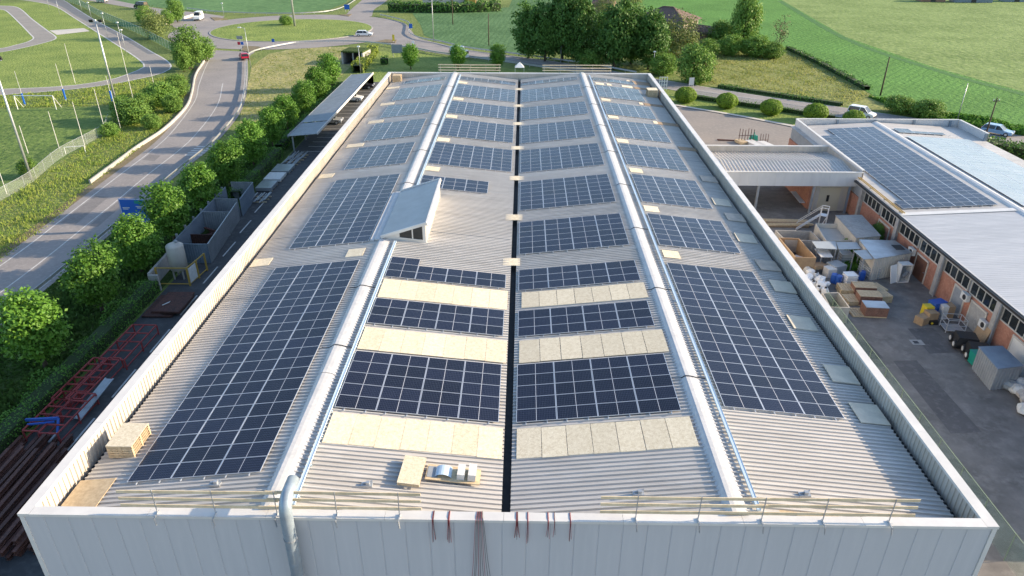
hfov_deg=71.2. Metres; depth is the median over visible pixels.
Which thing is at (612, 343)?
board
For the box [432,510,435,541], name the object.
cable bundle
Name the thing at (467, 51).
box lorry
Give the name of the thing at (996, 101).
utility pole
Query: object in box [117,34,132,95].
net pole
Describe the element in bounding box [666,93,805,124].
kerb lawn
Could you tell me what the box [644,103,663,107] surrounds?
board
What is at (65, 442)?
steel beam
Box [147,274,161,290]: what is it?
yard wall
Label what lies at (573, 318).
solar array
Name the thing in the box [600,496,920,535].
guard rail
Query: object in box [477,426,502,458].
skylight panel
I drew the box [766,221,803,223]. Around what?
timber beam
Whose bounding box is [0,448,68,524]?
steel beam
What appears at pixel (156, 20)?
pale tree
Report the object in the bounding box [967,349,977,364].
wheelie bin
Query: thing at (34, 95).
goal
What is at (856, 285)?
crate
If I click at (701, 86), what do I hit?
road markings
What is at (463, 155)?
solar array
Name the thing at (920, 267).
door
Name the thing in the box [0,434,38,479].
steel beam
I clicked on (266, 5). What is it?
crop field
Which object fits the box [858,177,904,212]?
pipe run
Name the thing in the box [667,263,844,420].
solar array
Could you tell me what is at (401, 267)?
solar array
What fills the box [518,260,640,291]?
solar array
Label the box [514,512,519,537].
cable bundle
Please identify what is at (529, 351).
board
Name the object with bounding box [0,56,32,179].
floodlight mast
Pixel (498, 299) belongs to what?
board
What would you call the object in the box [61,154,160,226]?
road patches
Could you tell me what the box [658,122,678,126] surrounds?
board
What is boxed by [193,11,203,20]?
van
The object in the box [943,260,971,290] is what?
window
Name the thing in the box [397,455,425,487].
pallet
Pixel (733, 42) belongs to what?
shrub
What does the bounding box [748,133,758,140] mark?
green machine
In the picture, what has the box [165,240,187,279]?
silo tank
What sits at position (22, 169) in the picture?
shrub
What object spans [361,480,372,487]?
roof anchor
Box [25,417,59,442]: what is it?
steel trestle
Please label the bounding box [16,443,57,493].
steel beam
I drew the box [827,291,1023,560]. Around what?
wire fence
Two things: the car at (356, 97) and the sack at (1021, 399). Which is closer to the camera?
the sack at (1021, 399)
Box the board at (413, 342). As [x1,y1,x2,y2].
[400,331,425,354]
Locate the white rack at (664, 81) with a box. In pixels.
[659,77,667,89]
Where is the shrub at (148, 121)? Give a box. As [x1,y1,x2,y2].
[139,113,162,129]
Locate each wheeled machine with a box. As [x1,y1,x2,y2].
[949,330,979,348]
[961,341,989,358]
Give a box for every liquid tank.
[838,250,852,262]
[842,271,858,283]
[857,261,867,271]
[865,264,880,279]
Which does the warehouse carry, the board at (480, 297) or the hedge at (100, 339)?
the board at (480, 297)
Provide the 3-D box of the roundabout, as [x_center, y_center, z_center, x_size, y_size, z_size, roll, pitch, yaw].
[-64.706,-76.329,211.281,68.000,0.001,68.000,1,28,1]
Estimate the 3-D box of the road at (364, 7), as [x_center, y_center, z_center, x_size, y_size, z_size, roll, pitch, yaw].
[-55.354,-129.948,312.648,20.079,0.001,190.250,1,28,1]
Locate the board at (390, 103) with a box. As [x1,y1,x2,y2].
[380,102,394,105]
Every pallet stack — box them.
[105,423,150,457]
[393,74,401,81]
[646,88,657,97]
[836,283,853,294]
[841,294,858,305]
[849,308,866,316]
[874,282,887,291]
[877,288,892,302]
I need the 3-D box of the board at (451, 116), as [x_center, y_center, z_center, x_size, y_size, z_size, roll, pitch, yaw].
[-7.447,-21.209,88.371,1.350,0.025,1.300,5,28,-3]
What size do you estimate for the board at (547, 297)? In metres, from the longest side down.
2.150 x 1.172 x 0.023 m
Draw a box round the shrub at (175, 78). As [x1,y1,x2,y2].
[165,73,190,96]
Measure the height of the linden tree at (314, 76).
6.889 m
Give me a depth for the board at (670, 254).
53.07 m
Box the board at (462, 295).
[452,286,472,305]
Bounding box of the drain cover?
[909,340,924,344]
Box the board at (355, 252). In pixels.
[345,248,365,256]
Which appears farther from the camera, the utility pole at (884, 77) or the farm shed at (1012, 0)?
the farm shed at (1012, 0)
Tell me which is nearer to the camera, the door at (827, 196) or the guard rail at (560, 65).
the door at (827, 196)
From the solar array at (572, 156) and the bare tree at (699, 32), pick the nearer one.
the solar array at (572, 156)
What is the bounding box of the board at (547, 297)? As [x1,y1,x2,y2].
[539,290,556,306]
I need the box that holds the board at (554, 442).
[541,426,567,457]
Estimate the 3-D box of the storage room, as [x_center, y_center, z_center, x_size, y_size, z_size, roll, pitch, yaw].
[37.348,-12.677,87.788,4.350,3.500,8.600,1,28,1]
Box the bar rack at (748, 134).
[739,128,755,139]
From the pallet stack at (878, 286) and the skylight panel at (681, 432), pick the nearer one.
the skylight panel at (681, 432)
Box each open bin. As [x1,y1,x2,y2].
[774,230,820,253]
[779,237,815,270]
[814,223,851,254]
[822,292,849,322]
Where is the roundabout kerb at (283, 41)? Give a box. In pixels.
[209,19,372,41]
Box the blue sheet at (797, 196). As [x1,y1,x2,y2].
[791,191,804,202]
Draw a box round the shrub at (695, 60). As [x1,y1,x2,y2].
[674,42,718,85]
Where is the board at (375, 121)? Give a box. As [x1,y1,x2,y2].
[368,119,383,123]
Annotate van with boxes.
[133,1,148,8]
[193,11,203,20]
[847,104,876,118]
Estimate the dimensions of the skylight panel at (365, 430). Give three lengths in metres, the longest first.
2.330 x 1.224 x 0.024 m
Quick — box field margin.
[778,1,1023,95]
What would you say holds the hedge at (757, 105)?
on the kerb lawn at (780, 118)
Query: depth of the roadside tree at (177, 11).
222.26 m
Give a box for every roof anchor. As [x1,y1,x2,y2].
[208,479,221,486]
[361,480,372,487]
[632,489,644,495]
[798,490,810,497]
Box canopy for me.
[706,145,864,213]
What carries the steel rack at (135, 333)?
on the yard at (26, 563)
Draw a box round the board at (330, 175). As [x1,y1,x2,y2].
[318,173,334,178]
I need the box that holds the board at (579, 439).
[566,424,593,455]
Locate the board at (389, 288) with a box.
[377,278,401,298]
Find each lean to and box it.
[811,241,836,260]
[813,248,832,262]
[833,242,860,263]
[849,250,873,279]
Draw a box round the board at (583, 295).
[574,287,592,303]
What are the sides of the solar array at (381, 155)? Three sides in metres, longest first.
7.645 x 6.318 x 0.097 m
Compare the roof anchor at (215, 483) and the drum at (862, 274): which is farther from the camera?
the drum at (862, 274)
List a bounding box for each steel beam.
[0,433,48,486]
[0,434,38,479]
[0,434,73,512]
[0,437,58,499]
[0,438,27,463]
[0,442,55,511]
[0,443,24,466]
[0,446,25,476]
[0,448,10,462]
[0,448,39,497]
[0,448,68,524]
[0,449,53,501]
[0,449,59,522]
[0,464,57,534]
[0,516,18,537]
[0,517,21,548]
[0,524,22,556]
[1,434,50,496]
[5,545,15,560]
[7,435,23,453]
[11,527,26,544]
[12,534,28,555]
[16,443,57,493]
[18,540,29,555]
[65,439,73,447]
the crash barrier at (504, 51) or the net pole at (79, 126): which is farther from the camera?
the crash barrier at (504, 51)
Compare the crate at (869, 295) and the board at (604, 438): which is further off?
the crate at (869, 295)
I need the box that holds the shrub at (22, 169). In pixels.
[15,156,39,177]
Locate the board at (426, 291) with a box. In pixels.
[415,282,436,301]
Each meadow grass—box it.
[242,48,341,119]
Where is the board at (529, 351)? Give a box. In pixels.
[519,339,539,362]
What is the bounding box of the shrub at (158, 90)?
[137,80,182,106]
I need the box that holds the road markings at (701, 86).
[438,43,1020,139]
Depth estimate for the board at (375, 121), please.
88.73 m
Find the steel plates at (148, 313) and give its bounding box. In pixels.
[142,295,173,317]
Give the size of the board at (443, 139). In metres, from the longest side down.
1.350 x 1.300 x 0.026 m
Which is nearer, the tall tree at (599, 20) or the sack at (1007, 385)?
the sack at (1007, 385)
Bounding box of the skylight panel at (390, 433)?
[374,417,405,449]
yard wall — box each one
[147,253,169,280]
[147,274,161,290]
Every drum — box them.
[830,273,837,283]
[835,274,842,283]
[858,270,865,280]
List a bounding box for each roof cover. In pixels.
[699,175,717,182]
[711,198,731,206]
[724,212,745,221]
[734,233,757,243]
[754,259,781,271]
[769,279,796,293]
[786,315,817,330]
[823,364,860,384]
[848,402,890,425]
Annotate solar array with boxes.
[127,260,359,484]
[289,174,399,249]
[335,351,501,423]
[344,142,414,169]
[364,118,425,140]
[367,298,503,335]
[380,101,433,118]
[385,257,505,288]
[392,84,441,100]
[404,76,445,83]
[420,175,488,193]
[428,142,511,172]
[439,118,513,142]
[447,101,514,119]
[454,84,514,101]
[460,76,515,85]
[516,353,680,422]
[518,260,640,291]
[518,300,654,337]
[519,213,628,255]
[520,143,603,172]
[520,174,615,210]
[521,101,587,119]
[521,119,594,143]
[522,77,577,84]
[522,84,582,101]
[592,77,634,84]
[595,85,645,101]
[602,102,656,119]
[609,119,670,142]
[619,143,688,171]
[631,174,712,209]
[647,213,740,253]
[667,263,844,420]
[821,127,997,208]
[893,128,958,136]
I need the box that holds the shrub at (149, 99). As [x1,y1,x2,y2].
[132,92,156,111]
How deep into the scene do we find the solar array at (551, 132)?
83.49 m
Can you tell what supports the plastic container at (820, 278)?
on the yard at (990, 456)
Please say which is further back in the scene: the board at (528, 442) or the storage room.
the storage room
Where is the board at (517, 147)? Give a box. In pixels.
[511,146,523,149]
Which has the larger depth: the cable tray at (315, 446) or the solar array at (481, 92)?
the solar array at (481, 92)
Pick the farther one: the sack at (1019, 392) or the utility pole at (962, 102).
the utility pole at (962, 102)
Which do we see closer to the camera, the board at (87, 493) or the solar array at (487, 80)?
the board at (87, 493)
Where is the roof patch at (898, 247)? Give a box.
[892,245,905,249]
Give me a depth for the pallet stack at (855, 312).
63.09 m
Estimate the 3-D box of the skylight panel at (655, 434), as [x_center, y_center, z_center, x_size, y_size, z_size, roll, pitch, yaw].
[7.041,7.136,35.014,1.215,0.024,2.250,-5,28,4]
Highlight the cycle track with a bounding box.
[0,0,171,94]
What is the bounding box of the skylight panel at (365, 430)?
[348,414,381,446]
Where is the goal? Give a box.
[13,95,59,109]
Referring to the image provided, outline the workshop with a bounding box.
[788,118,1023,376]
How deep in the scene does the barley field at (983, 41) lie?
212.33 m
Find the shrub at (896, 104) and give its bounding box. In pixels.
[881,94,916,114]
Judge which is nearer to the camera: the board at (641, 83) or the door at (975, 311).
the door at (975, 311)
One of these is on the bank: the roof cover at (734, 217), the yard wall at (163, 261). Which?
the yard wall at (163, 261)
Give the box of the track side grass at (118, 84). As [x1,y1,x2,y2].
[0,73,184,107]
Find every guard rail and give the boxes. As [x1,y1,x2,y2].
[116,490,421,528]
[438,64,500,72]
[542,64,611,71]
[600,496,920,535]
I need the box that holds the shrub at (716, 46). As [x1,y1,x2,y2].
[697,38,723,55]
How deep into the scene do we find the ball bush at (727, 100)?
127.15 m
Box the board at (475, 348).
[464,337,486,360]
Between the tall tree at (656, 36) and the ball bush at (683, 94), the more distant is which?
the tall tree at (656, 36)
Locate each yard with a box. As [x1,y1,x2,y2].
[0,82,378,575]
[738,186,1023,575]
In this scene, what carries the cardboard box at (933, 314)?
on the yard at (990, 456)
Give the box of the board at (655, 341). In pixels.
[642,329,668,352]
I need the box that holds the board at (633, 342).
[621,331,646,354]
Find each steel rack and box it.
[22,390,81,440]
[38,392,99,443]
[51,357,108,409]
[67,357,124,407]
[98,324,158,369]
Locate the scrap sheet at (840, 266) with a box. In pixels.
[826,260,846,274]
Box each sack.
[1002,380,1015,390]
[1008,383,1023,393]
[1016,377,1023,384]
[1016,389,1023,397]
[1016,402,1023,414]
[1019,394,1023,402]
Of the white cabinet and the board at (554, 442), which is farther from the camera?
the white cabinet
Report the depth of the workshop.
68.98 m
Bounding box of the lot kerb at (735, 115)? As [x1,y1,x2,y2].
[675,104,794,125]
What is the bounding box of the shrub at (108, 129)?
[97,121,120,136]
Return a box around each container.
[805,268,814,273]
[806,273,813,279]
[812,271,818,279]
[814,275,825,282]
[815,280,826,288]
[821,286,828,294]
[834,215,880,250]
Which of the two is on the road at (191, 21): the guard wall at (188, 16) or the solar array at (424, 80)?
the guard wall at (188, 16)
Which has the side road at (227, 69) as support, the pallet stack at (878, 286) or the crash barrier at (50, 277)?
the crash barrier at (50, 277)
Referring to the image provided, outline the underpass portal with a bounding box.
[341,47,370,63]
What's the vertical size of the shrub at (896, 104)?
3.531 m
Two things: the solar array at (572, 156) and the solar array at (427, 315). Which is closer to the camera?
the solar array at (427, 315)
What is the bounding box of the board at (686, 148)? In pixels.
[677,146,697,151]
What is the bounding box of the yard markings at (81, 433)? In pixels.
[67,91,371,449]
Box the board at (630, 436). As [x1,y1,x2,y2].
[615,420,645,451]
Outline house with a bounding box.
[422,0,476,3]
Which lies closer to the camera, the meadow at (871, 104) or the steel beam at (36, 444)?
the steel beam at (36, 444)
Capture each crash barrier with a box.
[0,60,246,314]
[187,0,354,14]
[249,40,390,53]
[380,14,636,72]
[402,45,583,72]
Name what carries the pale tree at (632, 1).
on the crop field at (914, 82)
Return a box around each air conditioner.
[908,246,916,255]
[960,291,970,301]
[977,318,988,329]
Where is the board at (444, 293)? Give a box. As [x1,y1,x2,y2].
[433,284,454,303]
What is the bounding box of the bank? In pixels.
[0,82,337,436]
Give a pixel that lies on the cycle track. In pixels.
(155, 63)
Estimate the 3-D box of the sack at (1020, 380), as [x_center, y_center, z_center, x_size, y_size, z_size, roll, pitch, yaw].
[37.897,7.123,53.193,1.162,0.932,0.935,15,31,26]
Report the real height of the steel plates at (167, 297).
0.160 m
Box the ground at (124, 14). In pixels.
[0,0,1022,437]
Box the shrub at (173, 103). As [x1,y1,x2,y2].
[159,93,183,112]
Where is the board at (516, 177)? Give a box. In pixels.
[510,176,523,179]
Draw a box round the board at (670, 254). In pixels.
[662,250,680,258]
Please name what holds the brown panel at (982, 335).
on the yard at (990, 456)
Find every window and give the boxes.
[863,192,881,214]
[880,207,895,227]
[899,223,920,247]
[919,240,940,264]
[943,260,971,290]
[969,282,996,312]
[1000,308,1023,339]
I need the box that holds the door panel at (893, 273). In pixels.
[890,264,896,283]
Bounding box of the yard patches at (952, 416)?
[856,328,1023,532]
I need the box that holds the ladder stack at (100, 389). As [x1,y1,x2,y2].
[72,378,113,420]
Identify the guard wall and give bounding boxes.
[89,59,204,183]
[165,14,192,24]
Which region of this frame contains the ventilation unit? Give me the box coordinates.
[425,463,480,484]
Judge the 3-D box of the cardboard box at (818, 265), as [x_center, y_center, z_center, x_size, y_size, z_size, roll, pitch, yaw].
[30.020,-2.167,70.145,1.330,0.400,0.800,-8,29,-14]
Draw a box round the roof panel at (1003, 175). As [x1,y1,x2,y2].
[907,136,1023,205]
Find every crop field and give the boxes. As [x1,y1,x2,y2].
[116,0,346,11]
[625,0,1023,124]
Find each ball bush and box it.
[675,86,696,102]
[716,92,738,108]
[760,98,783,115]
[803,103,828,117]
[842,109,865,118]
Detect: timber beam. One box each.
[762,218,807,220]
[765,220,809,222]
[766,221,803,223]
[767,223,813,225]
[769,226,808,227]
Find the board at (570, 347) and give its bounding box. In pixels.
[560,336,581,359]
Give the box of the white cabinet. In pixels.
[896,261,912,282]
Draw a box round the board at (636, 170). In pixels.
[629,168,642,172]
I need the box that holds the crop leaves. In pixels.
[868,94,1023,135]
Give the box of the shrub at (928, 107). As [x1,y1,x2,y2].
[906,97,949,117]
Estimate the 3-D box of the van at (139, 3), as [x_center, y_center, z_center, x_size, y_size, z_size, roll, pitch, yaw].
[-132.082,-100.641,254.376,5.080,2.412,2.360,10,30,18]
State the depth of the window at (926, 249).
67.14 m
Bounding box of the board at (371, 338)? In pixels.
[357,327,384,350]
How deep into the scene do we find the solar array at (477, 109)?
92.26 m
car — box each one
[239,52,248,59]
[317,116,343,124]
[350,94,363,101]
[355,30,372,35]
[362,82,374,88]
[981,122,1014,136]
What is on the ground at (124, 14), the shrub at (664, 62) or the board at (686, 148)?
the shrub at (664, 62)
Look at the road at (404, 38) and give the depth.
145.11 m
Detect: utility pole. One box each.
[488,13,488,44]
[880,57,889,95]
[957,84,967,118]
[986,98,999,131]
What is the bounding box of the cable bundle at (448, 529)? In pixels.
[447,511,451,542]
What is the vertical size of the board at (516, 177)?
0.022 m
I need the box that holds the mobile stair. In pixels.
[795,205,829,229]
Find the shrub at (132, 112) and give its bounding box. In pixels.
[110,97,152,124]
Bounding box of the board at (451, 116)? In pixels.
[446,114,457,117]
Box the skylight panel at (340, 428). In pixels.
[322,412,357,444]
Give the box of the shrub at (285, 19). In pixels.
[279,15,292,24]
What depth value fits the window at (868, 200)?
78.26 m
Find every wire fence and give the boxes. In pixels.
[0,114,107,195]
[64,0,172,49]
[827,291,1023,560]
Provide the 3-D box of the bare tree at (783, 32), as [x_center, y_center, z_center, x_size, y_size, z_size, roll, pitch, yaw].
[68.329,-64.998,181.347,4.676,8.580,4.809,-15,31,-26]
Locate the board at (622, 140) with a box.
[616,138,628,142]
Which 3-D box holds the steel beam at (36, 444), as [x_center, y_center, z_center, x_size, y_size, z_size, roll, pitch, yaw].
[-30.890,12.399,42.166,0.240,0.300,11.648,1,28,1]
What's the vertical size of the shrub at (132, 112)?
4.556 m
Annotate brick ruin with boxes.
[687,24,728,41]
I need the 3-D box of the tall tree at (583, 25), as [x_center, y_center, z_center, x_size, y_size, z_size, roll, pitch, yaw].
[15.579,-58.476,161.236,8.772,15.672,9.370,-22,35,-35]
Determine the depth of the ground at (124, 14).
141.05 m
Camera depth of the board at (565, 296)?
48.17 m
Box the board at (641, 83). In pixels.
[632,81,649,85]
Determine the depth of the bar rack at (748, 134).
109.00 m
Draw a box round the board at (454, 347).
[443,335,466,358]
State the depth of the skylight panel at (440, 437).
35.37 m
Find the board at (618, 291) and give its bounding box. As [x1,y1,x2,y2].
[609,284,629,299]
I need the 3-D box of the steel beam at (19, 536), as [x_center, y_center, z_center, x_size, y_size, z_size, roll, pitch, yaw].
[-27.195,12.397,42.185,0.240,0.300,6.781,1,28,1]
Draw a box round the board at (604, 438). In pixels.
[591,422,619,453]
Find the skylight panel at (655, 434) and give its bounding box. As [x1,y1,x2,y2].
[640,418,671,449]
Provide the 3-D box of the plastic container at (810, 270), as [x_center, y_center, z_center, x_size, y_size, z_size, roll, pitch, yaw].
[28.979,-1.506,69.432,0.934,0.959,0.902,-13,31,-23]
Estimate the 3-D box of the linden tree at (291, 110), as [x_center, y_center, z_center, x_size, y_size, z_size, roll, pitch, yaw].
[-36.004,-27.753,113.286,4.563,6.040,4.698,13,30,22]
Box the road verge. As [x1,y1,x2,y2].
[0,60,202,257]
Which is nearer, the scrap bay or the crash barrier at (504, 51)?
the scrap bay
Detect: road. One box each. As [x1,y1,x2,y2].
[0,50,253,324]
[89,0,223,27]
[347,0,386,16]
[372,29,1023,143]
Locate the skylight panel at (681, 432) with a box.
[665,416,698,447]
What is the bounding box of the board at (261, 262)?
[250,258,272,266]
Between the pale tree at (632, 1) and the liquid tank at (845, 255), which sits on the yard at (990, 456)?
the liquid tank at (845, 255)
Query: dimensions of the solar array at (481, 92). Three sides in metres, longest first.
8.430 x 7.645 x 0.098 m
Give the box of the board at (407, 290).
[396,280,419,299]
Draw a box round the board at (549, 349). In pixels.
[540,337,560,360]
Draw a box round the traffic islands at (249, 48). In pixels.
[210,14,395,51]
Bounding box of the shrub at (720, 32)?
[705,19,733,45]
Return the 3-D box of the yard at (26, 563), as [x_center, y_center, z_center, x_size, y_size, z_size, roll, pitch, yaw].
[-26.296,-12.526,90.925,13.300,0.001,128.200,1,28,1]
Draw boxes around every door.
[816,188,840,210]
[877,218,890,239]
[911,252,929,283]
[949,283,964,317]
[964,299,987,331]
[1007,334,1023,376]
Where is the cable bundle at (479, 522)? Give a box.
[472,511,489,575]
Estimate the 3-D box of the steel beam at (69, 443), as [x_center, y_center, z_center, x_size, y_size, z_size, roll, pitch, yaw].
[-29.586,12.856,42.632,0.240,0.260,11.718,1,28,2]
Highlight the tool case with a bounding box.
[929,320,938,324]
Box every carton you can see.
[822,265,836,277]
[946,302,955,318]
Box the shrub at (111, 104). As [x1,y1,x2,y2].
[108,95,127,120]
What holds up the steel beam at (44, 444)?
on the steel beam at (55, 440)
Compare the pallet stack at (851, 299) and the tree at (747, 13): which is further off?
the tree at (747, 13)
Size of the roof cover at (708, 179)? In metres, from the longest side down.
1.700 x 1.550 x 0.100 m
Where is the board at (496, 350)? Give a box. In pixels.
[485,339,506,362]
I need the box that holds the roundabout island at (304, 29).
[210,19,371,40]
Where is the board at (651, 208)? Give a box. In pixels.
[643,205,659,212]
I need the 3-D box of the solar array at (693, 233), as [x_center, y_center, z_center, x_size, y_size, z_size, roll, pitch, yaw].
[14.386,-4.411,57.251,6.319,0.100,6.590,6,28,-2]
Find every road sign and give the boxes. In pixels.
[118,198,149,223]
[236,36,243,49]
[391,44,401,56]
[689,78,694,84]
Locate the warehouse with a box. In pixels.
[17,72,998,575]
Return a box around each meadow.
[240,47,350,125]
[673,48,908,114]
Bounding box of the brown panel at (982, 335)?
[974,325,991,342]
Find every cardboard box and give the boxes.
[813,262,826,269]
[913,312,930,325]
[924,309,939,319]
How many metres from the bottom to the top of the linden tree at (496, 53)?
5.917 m
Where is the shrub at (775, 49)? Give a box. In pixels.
[760,41,786,58]
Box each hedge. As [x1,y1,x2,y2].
[0,278,160,453]
[228,146,283,198]
[273,81,343,150]
[350,44,378,72]
[380,55,387,64]
[387,0,501,12]
[696,94,834,117]
[717,83,842,105]
[785,45,872,89]
[987,134,1023,159]
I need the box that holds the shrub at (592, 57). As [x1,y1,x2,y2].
[575,47,604,67]
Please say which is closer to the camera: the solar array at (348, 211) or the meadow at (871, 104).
the solar array at (348, 211)
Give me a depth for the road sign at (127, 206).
78.07 m
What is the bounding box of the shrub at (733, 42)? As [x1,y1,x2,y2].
[717,33,745,55]
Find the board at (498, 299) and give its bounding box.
[489,289,507,309]
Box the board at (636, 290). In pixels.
[626,282,647,298]
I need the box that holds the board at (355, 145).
[346,143,363,147]
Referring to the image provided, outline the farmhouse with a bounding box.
[647,6,700,41]
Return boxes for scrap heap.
[203,227,215,233]
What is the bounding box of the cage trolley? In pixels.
[939,313,968,332]
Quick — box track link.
[50,28,88,34]
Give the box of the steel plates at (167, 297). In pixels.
[151,292,194,312]
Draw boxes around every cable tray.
[292,241,396,504]
[417,74,460,184]
[589,75,760,510]
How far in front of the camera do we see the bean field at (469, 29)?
217.65 m
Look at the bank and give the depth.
62.69 m
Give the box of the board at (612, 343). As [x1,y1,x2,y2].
[601,333,625,355]
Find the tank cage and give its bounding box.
[154,253,207,285]
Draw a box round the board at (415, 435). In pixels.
[400,419,430,451]
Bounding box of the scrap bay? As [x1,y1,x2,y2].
[172,182,255,262]
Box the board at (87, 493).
[61,478,115,506]
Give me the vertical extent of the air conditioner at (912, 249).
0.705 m
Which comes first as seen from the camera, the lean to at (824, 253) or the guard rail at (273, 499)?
the guard rail at (273, 499)
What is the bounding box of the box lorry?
[450,46,468,57]
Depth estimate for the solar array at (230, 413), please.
39.03 m
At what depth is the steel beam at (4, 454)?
45.55 m
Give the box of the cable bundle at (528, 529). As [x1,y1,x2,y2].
[526,512,528,542]
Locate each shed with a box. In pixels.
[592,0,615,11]
[856,239,912,279]
[917,0,944,1]
[949,0,992,2]
[972,346,1023,389]
[999,0,1023,1]
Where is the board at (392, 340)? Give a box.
[379,329,405,352]
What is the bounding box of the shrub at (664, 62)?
[648,52,677,75]
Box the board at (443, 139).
[437,137,449,141]
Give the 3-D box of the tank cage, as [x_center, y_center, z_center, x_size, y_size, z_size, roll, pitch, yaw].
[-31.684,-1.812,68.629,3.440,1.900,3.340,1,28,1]
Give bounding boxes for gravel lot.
[676,106,791,159]
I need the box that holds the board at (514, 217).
[505,215,521,219]
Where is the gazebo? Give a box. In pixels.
[515,62,523,67]
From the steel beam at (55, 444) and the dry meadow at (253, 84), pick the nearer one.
the steel beam at (55, 444)
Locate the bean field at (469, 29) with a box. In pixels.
[413,0,618,52]
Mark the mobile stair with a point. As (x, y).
(813, 218)
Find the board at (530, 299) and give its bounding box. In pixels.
[522,291,538,307]
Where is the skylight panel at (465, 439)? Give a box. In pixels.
[451,423,478,455]
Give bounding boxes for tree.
[0,285,73,367]
[56,233,127,312]
[108,210,163,275]
[133,5,152,23]
[136,5,172,38]
[137,179,191,239]
[160,9,175,24]
[165,0,183,21]
[166,24,206,68]
[170,41,191,71]
[175,161,222,213]
[195,35,217,60]
[200,133,246,186]
[233,116,268,164]
[256,104,286,146]
[269,93,300,129]
[289,77,317,113]
[304,63,331,100]
[314,52,341,88]
[400,41,419,68]
[448,44,467,69]
[487,42,506,69]
[510,0,537,57]
[526,0,557,60]
[545,0,579,60]
[562,0,599,62]
[587,10,605,48]
[591,0,615,18]
[593,0,642,69]
[619,0,643,10]
[624,0,643,63]
[632,6,672,69]
[666,7,704,62]
[688,19,717,43]
[729,0,765,49]
[775,15,791,42]
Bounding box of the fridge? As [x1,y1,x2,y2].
[938,303,949,318]
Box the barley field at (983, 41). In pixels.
[782,0,1023,91]
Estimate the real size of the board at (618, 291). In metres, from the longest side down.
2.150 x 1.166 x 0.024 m
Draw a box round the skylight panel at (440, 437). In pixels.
[425,421,454,453]
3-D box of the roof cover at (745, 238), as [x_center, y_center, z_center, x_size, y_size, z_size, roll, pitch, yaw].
[18.800,-3.982,57.529,1.550,0.100,1.700,7,28,-1]
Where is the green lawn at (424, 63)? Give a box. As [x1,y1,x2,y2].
[357,51,531,81]
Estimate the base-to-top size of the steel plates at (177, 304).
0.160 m
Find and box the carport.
[287,73,373,151]
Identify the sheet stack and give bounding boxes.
[252,192,271,202]
[255,180,277,190]
[263,172,286,181]
[271,164,294,173]
[281,156,302,164]
[288,151,307,159]
[734,139,747,144]
[746,139,762,144]
[756,140,772,144]
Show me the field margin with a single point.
(877, 51)
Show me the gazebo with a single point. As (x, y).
(519, 65)
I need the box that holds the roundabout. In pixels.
[168,15,408,49]
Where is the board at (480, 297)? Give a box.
[470,287,489,307]
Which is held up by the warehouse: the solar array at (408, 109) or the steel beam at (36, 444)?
the solar array at (408, 109)
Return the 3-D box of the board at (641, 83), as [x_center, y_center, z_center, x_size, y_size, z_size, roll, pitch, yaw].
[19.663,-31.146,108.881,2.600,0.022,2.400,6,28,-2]
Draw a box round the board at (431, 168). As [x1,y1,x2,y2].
[425,166,439,171]
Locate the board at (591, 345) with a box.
[580,334,603,357]
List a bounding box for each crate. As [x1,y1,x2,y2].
[850,281,876,294]
[855,290,882,305]
[860,300,889,317]
[920,303,934,312]
[928,298,947,310]
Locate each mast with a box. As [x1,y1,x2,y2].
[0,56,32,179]
[88,19,115,97]
[290,0,295,25]
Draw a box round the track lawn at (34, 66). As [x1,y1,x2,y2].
[0,2,142,88]
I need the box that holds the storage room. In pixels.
[785,186,848,210]
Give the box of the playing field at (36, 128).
[0,107,110,199]
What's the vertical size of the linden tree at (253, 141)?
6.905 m
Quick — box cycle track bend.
[0,6,56,51]
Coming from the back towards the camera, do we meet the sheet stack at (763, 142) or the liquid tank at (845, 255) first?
the sheet stack at (763, 142)
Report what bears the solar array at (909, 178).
on the workshop
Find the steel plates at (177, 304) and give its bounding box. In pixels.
[161,295,193,313]
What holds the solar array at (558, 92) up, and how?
on the warehouse
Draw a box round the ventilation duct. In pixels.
[279,475,304,575]
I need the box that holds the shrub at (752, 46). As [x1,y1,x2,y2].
[740,33,770,57]
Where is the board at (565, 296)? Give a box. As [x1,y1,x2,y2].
[557,288,574,304]
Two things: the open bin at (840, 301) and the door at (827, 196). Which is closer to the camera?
the open bin at (840, 301)
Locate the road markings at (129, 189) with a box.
[0,59,245,292]
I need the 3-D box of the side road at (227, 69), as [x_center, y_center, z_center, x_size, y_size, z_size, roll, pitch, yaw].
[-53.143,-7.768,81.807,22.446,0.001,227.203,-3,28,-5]
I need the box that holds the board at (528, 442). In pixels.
[516,427,541,458]
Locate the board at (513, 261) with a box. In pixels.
[503,258,519,265]
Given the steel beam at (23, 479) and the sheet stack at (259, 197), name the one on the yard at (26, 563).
the sheet stack at (259, 197)
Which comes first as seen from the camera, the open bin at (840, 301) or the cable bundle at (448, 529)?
the cable bundle at (448, 529)
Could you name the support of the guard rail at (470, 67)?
on the warehouse
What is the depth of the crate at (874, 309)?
62.35 m
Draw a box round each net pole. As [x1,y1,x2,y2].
[14,71,25,105]
[55,64,65,99]
[72,102,85,148]
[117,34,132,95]
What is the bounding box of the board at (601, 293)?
[591,285,611,301]

